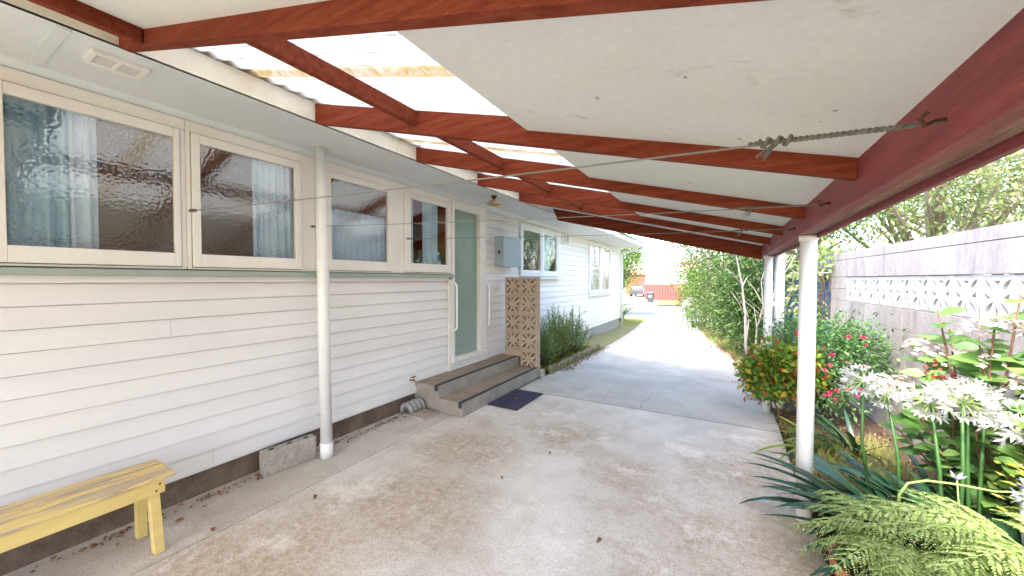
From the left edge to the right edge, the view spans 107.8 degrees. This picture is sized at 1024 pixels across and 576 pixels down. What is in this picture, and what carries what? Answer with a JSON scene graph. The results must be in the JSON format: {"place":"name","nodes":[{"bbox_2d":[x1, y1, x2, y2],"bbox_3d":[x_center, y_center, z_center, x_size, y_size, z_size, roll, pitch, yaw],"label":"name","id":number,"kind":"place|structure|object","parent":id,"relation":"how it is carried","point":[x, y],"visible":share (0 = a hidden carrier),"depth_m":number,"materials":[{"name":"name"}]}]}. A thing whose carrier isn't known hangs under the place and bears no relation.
{"place":"outdoors","nodes":[
{"label":"outdoors","id":0,"kind":"place"},
{"bbox_2d":[3,410,451,575],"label":"edge path","id":1,"kind":"structure","parent":0,"point":[130,554],"depth_m":2.44,"materials":[{"name":"concrete"}]},
{"bbox_2d":[0,459,175,554],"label":"bench","id":2,"kind":"object","parent":1,"relation":"on","point":[141,486],"visible":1,"depth_m":1.88,"materials":[{"name":"yellow paint"}]},
{"bbox_2d":[30,411,407,572],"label":"leaf litter","id":3,"kind":"object","parent":1,"relation":"on","point":[120,531],"visible":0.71,"depth_m":2.35,"materials":[{"name":"brown plant"}]},
{"bbox_2d":[259,434,315,476],"bbox_3d":[-1.795,1.338,3.008,0.085,0.186,0.400,1,2,35],"label":"concrete block","id":4,"kind":"object","parent":1,"relation":"on","point":[281,457],"depth_m":2.96,"materials":[{"name":"grey concrete"}]},
{"bbox_2d":[400,398,438,420],"bbox_3d":[-1.038,1.341,4.166,0.371,0.148,0.262,1,2,30],"label":"gully trap","id":5,"kind":"object","parent":1,"relation":"on","point":[415,407],"visible":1,"depth_m":4.13,"materials":[{"name":"concrete"}]},
{"bbox_2d":[415,353,538,417],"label":"concrete steps","id":6,"kind":"structure","parent":1,"relation":"on","point":[464,391],"depth_m":4.62,"materials":[{"name":"grey concrete"}]},
{"bbox_2d":[505,277,539,369],"bbox_3d":[0.160,0.547,5.854,0.576,1.438,0.099,1,2,30],"label":"block screen","id":7,"kind":"object","parent":6,"relation":"on","point":[519,293],"visible":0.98,"depth_m":5.80,"materials":[{"name":"beige concrete"}]},
{"bbox_2d":[131,394,830,575],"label":"driveway","id":8,"kind":"structure","parent":0,"point":[643,492],"depth_m":2.44,"materials":[{"name":"concrete"}]},
{"bbox_2d":[487,389,542,410],"bbox_3d":[0.053,1.382,4.659,0.414,0.019,0.695,1,2,30],"label":"door mat","id":9,"kind":"object","parent":8,"relation":"on","point":[509,400],"depth_m":4.60,"materials":[{"name":"fabric"}]},
{"bbox_2d":[27,0,1023,523],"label":"carport","id":10,"kind":"object","parent":8,"relation":"on","point":[487,88],"visible":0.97,"depth_m":1.22,"materials":[{"name":"white paint"}]},
{"bbox_2d":[189,111,946,211],"bbox_3d":[-0.636,-0.415,1.615,3.530,0.179,0.053,1,2,30],"label":"clothesline","id":11,"kind":"object","parent":10,"relation":"attached to","point":[773,143],"visible":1,"depth_m":0.90,"materials":[{"name":"fabric"}]},
{"bbox_2d":[309,199,830,227],"bbox_3d":[-0.194,-0.432,2.390,3.532,0.180,0.051,1,1,27],"label":"clothesline","id":12,"kind":"object","parent":10,"relation":"attached to","point":[754,207],"visible":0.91,"depth_m":1.82,"materials":[{"name":"metal"}]},
{"bbox_2d":[406,226,795,239],"bbox_3d":[0.300,-0.454,3.260,3.531,0.176,0.054,1,2,31],"label":"clothesline","id":13,"kind":"object","parent":10,"relation":"attached to","point":[741,230],"visible":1,"depth_m":2.77,"materials":[{"name":"metal"}]},
{"bbox_2d":[772,253,784,408],"bbox_3d":[3.051,0.512,4.297,0.192,1.820,0.106,-1,2,-32],"label":"post","id":14,"kind":"object","parent":10,"relation":"attached to","point":[779,284],"visible":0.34,"depth_m":4.27,"materials":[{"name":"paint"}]},
{"bbox_2d":[130,287,832,575],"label":"ground","id":15,"kind":"structure","parent":0,"point":[606,338],"depth_m":9.52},
{"bbox_2d":[0,0,644,575],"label":"house","id":16,"kind":"structure","parent":15,"relation":"on","point":[166,326],"depth_m":2.70,"materials":[{"name":"paint"}]},
{"bbox_2d":[3,94,70,247],"bbox_3d":[-2.530,-0.595,1.972,0.052,0.900,0.290,1,1,28],"label":"curtain","id":17,"kind":"object","parent":16,"relation":"hanging from","point":[36,173],"visible":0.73,"depth_m":1.99,"materials":[{"name":"white fabric"}]},
{"bbox_2d":[67,111,98,248],"bbox_3d":[-2.438,-0.599,2.128,0.031,0.900,0.110,1,1,21],"label":"curtain","id":18,"kind":"object","parent":16,"relation":"hanging from","point":[83,184],"visible":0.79,"depth_m":2.13,"materials":[{"name":"white fabric"}]},
{"bbox_2d":[0,65,186,268],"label":"window","id":19,"kind":"structure","parent":16,"relation":"in","point":[13,83],"depth_m":2.11,"materials":[{"name":"beige paint"}]},
{"bbox_2d":[184,120,315,271],"bbox_3d":[-1.963,-0.626,2.876,0.090,0.985,0.896,1,2,30],"label":"window","id":20,"kind":"structure","parent":16,"relation":"in","point":[195,134],"depth_m":2.79,"materials":[{"name":"beige paint"}]},
{"bbox_2d":[252,158,292,258],"bbox_3d":[-1.931,-0.619,3.023,0.054,0.900,0.310,1,2,30],"label":"curtain","id":21,"kind":"object","parent":16,"relation":"hanging from","point":[272,229],"visible":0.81,"depth_m":3.02,"materials":[{"name":"white fabric"}]},
{"bbox_2d":[314,146,333,459],"bbox_3d":[-1.577,0.131,3.132,0.129,2.595,0.103,1,2,30],"label":"downpipe","id":22,"kind":"object","parent":16,"relation":"attached to","point":[323,306],"visible":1,"depth_m":3.10,"materials":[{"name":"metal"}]},
{"bbox_2d":[314,162,397,272],"bbox_3d":[-1.507,-0.645,3.679,0.090,0.985,0.946,1,2,30],"label":"window","id":23,"kind":"structure","parent":16,"relation":"in","point":[334,171],"depth_m":3.75,"materials":[{"name":"beige paint"}]},
{"bbox_2d":[331,208,385,261],"bbox_3d":[-1.539,-0.465,3.718,0.051,0.560,0.760,1,2,30],"label":"curtain","id":24,"kind":"object","parent":16,"relation":"hanging from","point":[364,239],"visible":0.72,"depth_m":3.72,"materials":[{"name":"white fabric"}]},
{"bbox_2d":[411,199,412,262],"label":"curtain","id":25,"kind":"object","parent":16,"relation":"hanging from","point":[411,230],"visible":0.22,"depth_m":4.35,"materials":[{"name":"fabric"}]},
{"bbox_2d":[398,183,450,273],"bbox_3d":[-1.046,-0.663,4.489,0.090,0.985,0.915,1,2,30],"label":"window","id":26,"kind":"structure","parent":16,"relation":"in","point":[405,266],"depth_m":4.23,"materials":[{"name":"beige paint"}]},
{"bbox_2d":[422,202,436,263],"bbox_3d":[-1.016,-0.636,4.636,0.054,0.860,0.280,1,2,30],"label":"curtain","id":27,"kind":"object","parent":16,"relation":"hanging from","point":[429,230],"visible":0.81,"depth_m":4.63,"materials":[{"name":"fabric"}]},
{"bbox_2d":[437,252,440,264],"bbox_3d":[-0.952,-0.356,4.802,0.077,0.202,0.077,1,2,30],"label":"bottle","id":28,"kind":"object","parent":16,"relation":"on","point":[438,260],"visible":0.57,"depth_m":4.78,"materials":[{"name":"blue plastic"}]},
{"bbox_2d":[452,281,457,331],"bbox_3d":[-0.740,0.246,4.897,0.074,0.679,0.064,1,2,30],"label":"grab rail","id":29,"kind":"object","parent":16,"relation":"attached to","point":[456,285],"visible":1,"depth_m":4.88,"materials":[{"name":"metal"}]},
{"bbox_2d":[455,210,476,354],"bbox_3d":[-0.650,-0.070,5.215,0.094,1.962,0.575,1,2,30],"label":"door","id":30,"kind":"structure","parent":16,"relation":"in","point":[465,232],"depth_m":5.25,"materials":[{"name":"green paint"}]},
{"bbox_2d":[486,282,489,327],"bbox_3d":[-0.358,0.257,5.618,0.074,0.694,0.064,1,2,30],"label":"grab rail","id":31,"kind":"object","parent":16,"relation":"attached to","point":[488,324],"visible":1,"depth_m":5.60,"materials":[{"name":"metal"}]},
{"bbox_2d":[487,195,500,205],"bbox_3d":[-0.235,-1.148,4.883,0.196,0.116,0.196,1,2,30],"label":"ceiling lamp","id":32,"kind":"object","parent":16,"relation":"attached to","point":[493,202],"visible":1,"depth_m":4.86,"materials":[{"name":"metal"}]},
{"bbox_2d":[495,236,520,266],"bbox_3d":[-0.067,-0.578,6.034,0.168,0.470,0.575,1,2,30],"label":"meter box","id":33,"kind":"object","parent":16,"relation":"attached to","point":[508,252],"visible":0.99,"depth_m":5.88,"materials":[{"name":"grey paint"}]},
{"bbox_2d":[518,223,562,278],"bbox_3d":[0.580,-0.669,7.278,0.160,0.975,1.850,1,2,30],"label":"window","id":34,"kind":"structure","parent":16,"relation":"in","point":[554,274],"depth_m":7.27,"materials":[{"name":"white paint"}]},
{"bbox_2d":[544,235,549,270],"bbox_3d":[0.699,-0.709,7.813,0.070,0.860,0.400,1,1,28],"label":"curtain","id":35,"kind":"object","parent":16,"relation":"hanging from","point":[546,255],"visible":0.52,"depth_m":7.85,"materials":[{"name":"white fabric"}]},
{"bbox_2d":[591,246,593,289],"bbox_3d":[2.163,-0.548,10.390,0.076,1.280,0.720,1,2,30],"label":"curtain","id":36,"kind":"object","parent":16,"relation":"hanging from","point":[592,265],"visible":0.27,"depth_m":10.55,"materials":[{"name":"white fabric"}]},
{"bbox_2d":[596,247,603,289],"bbox_3d":[2.658,-0.567,11.259,0.076,1.280,0.720,1,2,30],"label":"curtain","id":37,"kind":"object","parent":16,"relation":"hanging from","point":[602,275],"visible":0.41,"depth_m":11.34,"materials":[{"name":"white fabric"}]},
{"bbox_2d":[588,241,612,295],"bbox_3d":[2.564,-0.536,10.772,0.160,1.460,2.200,1,2,30],"label":"window","id":38,"kind":"structure","parent":16,"relation":"in","point":[599,291],"depth_m":10.73,"materials":[{"name":"white paint"}]},
{"bbox_2d":[539,369,544,376],"bbox_3d":[0.463,1.311,5.773,0.080,0.115,0.100,1,2,30],"label":"kerb stone","id":39,"kind":"object","parent":15,"relation":"on","point":[541,372],"visible":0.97,"depth_m":5.73,"materials":[{"name":"concrete"}]},
{"bbox_2d":[520,345,592,371],"bbox_3d":[0.866,1.305,7.229,0.990,0.001,2.530,1,2,30],"label":"flower bed","id":40,"kind":"object","parent":15,"relation":"on","point":[560,353],"visible":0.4,"depth_m":7.37,"materials":[{"name":"soil"}]},
{"bbox_2d":[525,314,561,365],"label":"rosemary bush","id":41,"kind":"object","parent":40,"relation":"on","point":[547,352],"visible":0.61,"depth_m":6.28,"materials":[{"name":"green plant"}]},
{"bbox_2d":[540,303,580,357],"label":"rosemary bush","id":42,"kind":"object","parent":40,"relation":"on","point":[564,342],"visible":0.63,"depth_m":6.85,"materials":[{"name":"green plant"}]},
{"bbox_2d":[540,345,598,371],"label":"ground cover","id":43,"kind":"object","parent":40,"relation":"on","point":[559,359],"visible":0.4,"depth_m":6.78,"materials":[{"name":"green plant"}]},
{"bbox_2d":[548,305,595,351],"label":"lavender bush","id":44,"kind":"object","parent":40,"relation":"on","point":[580,338],"visible":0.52,"depth_m":7.49,"materials":[{"name":"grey plant"}]},
{"bbox_2d":[548,343,599,373],"bbox_3d":[1.228,1.284,6.968,0.088,0.158,2.456,1,2,31],"label":"log edging","id":45,"kind":"object","parent":15,"relation":"on","point":[584,352],"visible":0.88,"depth_m":6.67,"materials":[{"name":"grey wood"}]},
{"bbox_2d":[619,301,642,320],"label":"agapanthus","id":46,"kind":"object","parent":15,"relation":"on","point":[627,309],"visible":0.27,"depth_m":14.97,"materials":[{"name":"plant"}]},
{"bbox_2d":[619,317,648,326],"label":"grass","id":47,"kind":"structure","parent":15,"relation":"on","point":[632,322],"depth_m":14.52,"materials":[{"name":"green plant"}]},
{"bbox_2d":[621,233,656,296],"bbox_3d":[5.449,-1.050,18.465,2.904,4.829,3.199,0,1,-16],"label":"tree","id":48,"kind":"object","parent":15,"relation":"on","point":[633,258],"visible":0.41,"depth_m":18.06,"materials":[{"name":"green plant"}]},
{"bbox_2d":[652,300,680,304],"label":"verge","id":49,"kind":"structure","parent":15,"relation":"on","point":[666,303],"depth_m":33.48,"materials":[{"name":"green plant"}]},
{"bbox_2d":[644,283,710,300],"bbox_3d":[17.872,0.405,35.433,10.225,1.700,0.160,1,2,30],"label":"paling fence","id":50,"kind":"object","parent":49,"relation":"on","point":[662,291],"visible":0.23,"depth_m":37.08,"materials":[{"name":"red paint"}]},
{"bbox_2d":[624,315,711,320],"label":"footpath","id":51,"kind":"structure","parent":15,"relation":"on","point":[656,318],"depth_m":16.85,"materials":[{"name":"concrete"}]},
{"bbox_2d":[670,279,689,317],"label":"shrub","id":52,"kind":"object","parent":51,"relation":"on","point":[681,302],"visible":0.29,"depth_m":15.97,"materials":[{"name":"green plant"}]},
{"bbox_2d":[667,253,711,321],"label":"tall shrub","id":53,"kind":"object","parent":15,"relation":"on","point":[678,293],"visible":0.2,"depth_m":13.55,"materials":[{"name":"green plant"}]},
{"bbox_2d":[669,248,734,330],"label":"tall shrub","id":54,"kind":"object","parent":15,"relation":"on","point":[694,292],"visible":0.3,"depth_m":11.80,"materials":[{"name":"green plant"}]},
{"bbox_2d":[677,244,757,340],"bbox_3d":[5.549,-0.543,9.929,2.176,3.872,2.698,1,2,30],"label":"tall shrub","id":55,"kind":"object","parent":15,"relation":"on","point":[697,302],"visible":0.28,"depth_m":9.87,"materials":[{"name":"green plant"}]},
{"bbox_2d":[693,251,798,353],"bbox_3d":[4.952,-0.220,7.728,2.145,3.403,2.138,1,2,30],"label":"tall shrub","id":56,"kind":"object","parent":15,"relation":"on","point":[716,313],"visible":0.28,"depth_m":7.80,"materials":[{"name":"green plant"}]},
{"bbox_2d":[647,216,875,327],"bbox_3d":[6.757,-0.968,10.761,4.076,4.796,8.535,0,1,0],"label":"tree","id":57,"kind":"object","parent":15,"relation":"on","point":[681,247],"visible":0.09,"depth_m":13.13,"materials":[{"name":"green plant"}]},
{"bbox_2d":[695,321,834,405],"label":"grass","id":58,"kind":"structure","parent":15,"relation":"on","point":[723,344],"depth_m":8.53,"materials":[{"name":"plant"}]},
{"bbox_2d":[774,251,886,358],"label":"shed","id":59,"kind":"structure","parent":15,"relation":"on","point":[827,285],"depth_m":7.06,"materials":[{"name":"blue paint"}]},
{"bbox_2d":[731,352,987,575],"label":"garden bed","id":60,"kind":"object","parent":15,"relation":"on","point":[869,422],"visible":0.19,"depth_m":3.68,"materials":[{"name":"soil"}]},
{"bbox_2d":[697,247,797,357],"bbox_3d":[3.914,-0.003,6.048,1.707,2.799,1.685,1,2,30],"label":"tall shrub","id":61,"kind":"object","parent":60,"relation":"on","point":[745,313],"visible":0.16,"depth_m":5.91,"materials":[{"name":"green plant"}]},
{"bbox_2d":[704,237,836,357],"bbox_3d":[4.427,-0.238,6.455,2.013,3.409,2.424,1,2,30],"label":"tall shrub","id":62,"kind":"object","parent":60,"relation":"on","point":[750,294],"visible":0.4,"depth_m":6.65,"materials":[{"name":"green plant"}]},
{"bbox_2d":[732,335,836,422],"bbox_3d":[2.766,0.950,3.839,0.873,0.936,0.722,1,2,30],"label":"bush","id":63,"kind":"object","parent":60,"relation":"on","point":[761,368],"visible":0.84,"depth_m":3.79,"materials":[{"name":"green plant"}]},
{"bbox_2d":[754,415,870,469],"bbox_3d":[2.462,1.344,3.192,0.692,0.324,0.884,1,2,30],"label":"lily","id":64,"kind":"object","parent":60,"relation":"on","point":[833,448],"visible":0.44,"depth_m":3.21,"materials":[{"name":"plant"}]},
{"bbox_2d":[784,232,852,348],"bbox_3d":[4.335,0.234,5.277,1.087,2.301,1.043,1,2,30],"label":"bush","id":65,"kind":"object","parent":60,"relation":"on","point":[822,248],"visible":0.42,"depth_m":5.31,"materials":[{"name":"green plant"}]},
{"bbox_2d":[747,303,908,428],"bbox_3d":[3.260,0.768,3.877,1.406,1.299,1.150,1,2,30],"label":"fuchsia","id":66,"kind":"object","parent":60,"relation":"on","point":[844,353],"visible":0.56,"depth_m":3.67,"materials":[{"name":"green plant"}]},
{"bbox_2d":[740,363,937,575],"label":"agapanthus","id":67,"kind":"object","parent":60,"relation":"on","point":[817,484],"visible":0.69,"depth_m":2.23,"materials":[{"name":"green plant"}]},
{"bbox_2d":[779,409,905,477],"bbox_3d":[2.672,1.238,3.195,0.587,0.365,1.066,0,1,16],"label":"lily","id":68,"kind":"object","parent":60,"relation":"on","point":[850,435],"visible":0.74,"depth_m":3.18,"materials":[{"name":"green plant"}]},
{"bbox_2d":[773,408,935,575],"bbox_3d":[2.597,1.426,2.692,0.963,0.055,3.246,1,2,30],"label":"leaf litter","id":69,"kind":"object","parent":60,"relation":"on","point":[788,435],"visible":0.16,"depth_m":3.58,"materials":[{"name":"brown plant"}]},
{"bbox_2d":[786,182,955,343],"bbox_3d":[4.879,-0.633,6.113,2.864,4.011,3.219,1,2,30],"label":"tree","id":70,"kind":"object","parent":60,"relation":"on","point":[833,236],"visible":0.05,"depth_m":5.52,"materials":[{"name":"green plant"}]},
{"bbox_2d":[828,542,930,575],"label":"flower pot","id":71,"kind":"object","parent":60,"relation":"on","point":[843,571],"visible":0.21,"depth_m":1.68,"materials":[{"name":"ceramic"}]},
{"bbox_2d":[789,487,1023,575],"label":"fern","id":72,"kind":"object","parent":71,"relation":"in","point":[897,560],"visible":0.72,"depth_m":1.54,"materials":[{"name":"green plant"}]},
{"bbox_2d":[858,541,940,575],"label":"fern","id":73,"kind":"object","parent":60,"relation":"on","point":[916,549],"visible":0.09,"depth_m":1.59,"materials":[{"name":"green plant"}]},
{"bbox_2d":[816,377,1023,575],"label":"agapanthus","id":74,"kind":"object","parent":60,"relation":"on","point":[946,398],"visible":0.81,"depth_m":1.97,"materials":[{"name":"green plant"}]},
{"bbox_2d":[833,481,1023,575],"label":"fern","id":75,"kind":"object","parent":60,"relation":"on","point":[983,533],"visible":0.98,"depth_m":1.49,"materials":[{"name":"green plant"}]},
{"bbox_2d":[897,479,1023,515],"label":"bent stalk","id":76,"kind":"object","parent":75,"relation":"on","point":[904,487],"visible":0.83,"depth_m":1.66,"materials":[{"name":"green plant"}]},
{"bbox_2d":[873,295,1023,535],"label":"hydrangea","id":77,"kind":"object","parent":60,"relation":"on","point":[969,363],"visible":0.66,"depth_m":2.05,"materials":[{"name":"green plant"}]},
{"bbox_2d":[881,399,1023,575],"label":"agapanthus","id":78,"kind":"object","parent":60,"relation":"on","point":[995,422],"visible":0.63,"depth_m":1.81,"materials":[{"name":"white plant"}]},
{"bbox_2d":[950,471,966,558],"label":"agapanthus","id":79,"kind":"object","parent":60,"relation":"on","point":[959,477],"visible":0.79,"depth_m":1.76,"materials":[{"name":"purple plant"}]},
{"bbox_2d":[989,452,1023,529],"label":"bush","id":80,"kind":"object","parent":60,"relation":"on","point":[1011,474],"visible":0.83,"depth_m":1.63,"materials":[{"name":"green plant"}]},
{"bbox_2d":[1011,477,1023,510],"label":"agapanthus","id":81,"kind":"object","parent":60,"relation":"on","point":[1018,499],"visible":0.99,"depth_m":1.57,"materials":[{"name":"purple plant"}]},
{"bbox_2d":[829,220,1023,501],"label":"block wall","id":82,"kind":"structure","parent":15,"relation":"on","point":[908,291],"depth_m":3.08,"materials":[{"name":"white concrete"}]},
{"bbox_2d":[829,149,1023,275],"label":"tree","id":83,"kind":"object","parent":15,"relation":"on","point":[980,205],"visible":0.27,"depth_m":4.70,"materials":[{"name":"green plant"}]},
{"bbox_2d":[848,158,1023,274],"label":"tree","id":84,"kind":"object","parent":15,"relation":"on","point":[921,220],"visible":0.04,"depth_m":8.63,"materials":[{"name":"green plant"}]},
{"bbox_2d":[949,207,1010,274],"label":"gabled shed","id":85,"kind":"structure","parent":15,"relation":"on","point":[980,226],"depth_m":8.11,"materials":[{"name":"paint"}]},
{"bbox_2d":[626,268,645,293],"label":"garage","id":86,"kind":"structure","parent":0,"point":[643,280],"depth_m":53.83,"materials":[{"name":"ceramic"}]},
{"bbox_2d":[633,279,645,284],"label":"garage door","id":87,"kind":"structure","parent":86,"relation":"in","point":[642,281],"depth_m":53.76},
{"bbox_2d":[623,295,657,304],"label":"neighbour driveway","id":88,"kind":"structure","parent":0,"point":[634,299],"depth_m":36.84,"materials":[{"name":"concrete"}]},
{"bbox_2d":[629,285,643,296],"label":"parked car","id":89,"kind":"object","parent":88,"relation":"on","point":[638,291],"visible":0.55,"depth_m":44.03,"materials":[{"name":"paint"}]},
{"bbox_2d":[646,292,654,302],"bbox_3d":[12.231,0.827,32.990,0.620,0.969,0.708,1,2,30],"label":"wheelie bin","id":90,"kind":"object","parent":88,"relation":"on","point":[650,296],"visible":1,"depth_m":32.75,"materials":[{"name":"plastic"}]},
{"bbox_2d":[520,319,779,431],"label":"driveway slab","id":91,"kind":"structure","parent":0,"point":[677,368],"depth_m":5.60,"materials":[{"name":"concrete"}]},
{"bbox_2d":[563,347,606,370],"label":"leaf litter","id":92,"kind":"object","parent":91,"relation":"on","point":[579,361],"visible":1,"depth_m":6.95,"materials":[{"name":"brown plant"}]},
{"bbox_2d":[681,297,704,327],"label":"agapanthus","id":93,"kind":"object","parent":91,"relation":"on","point":[683,303],"visible":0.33,"depth_m":12.81,"materials":[{"name":"white plant"}]},
{"bbox_2d":[713,346,761,404],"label":"leaf litter","id":94,"kind":"object","parent":91,"relation":"on","point":[730,358],"visible":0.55,"depth_m":6.52,"materials":[{"name":"brown plant"}]},
{"bbox_2d":[623,305,715,317],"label":"road","id":95,"kind":"structure","parent":0,"point":[657,311],"depth_m":22.13,"materials":[{"name":"grey asphalt"}]},
{"bbox_2d":[639,261,722,282],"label":"neighbour house","id":96,"kind":"structure","parent":0,"point":[654,276],"depth_m":44.53,"materials":[{"name":"ceramic"}]},
{"bbox_2d":[652,274,660,282],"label":"window","id":97,"kind":"structure","parent":96,"relation":"in","point":[656,278],"depth_m":44.71,"materials":[{"name":"white"}]},
{"bbox_2d":[664,274,682,282],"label":"window","id":98,"kind":"structure","parent":96,"relation":"in","point":[666,278],"depth_m":43.89,"materials":[{"name":"white"}]},
{"bbox_2d":[622,149,1023,273],"label":"sky","id":99,"kind":"structure","parent":0,"point":[663,256],"materials":[{"name":"white"}]},
{"bbox_2d":[781,422,948,524],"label":"grass","id":100,"kind":"structure","parent":0,"point":[876,451],"depth_m":3.00,"materials":[{"name":"plant"}]}
]}

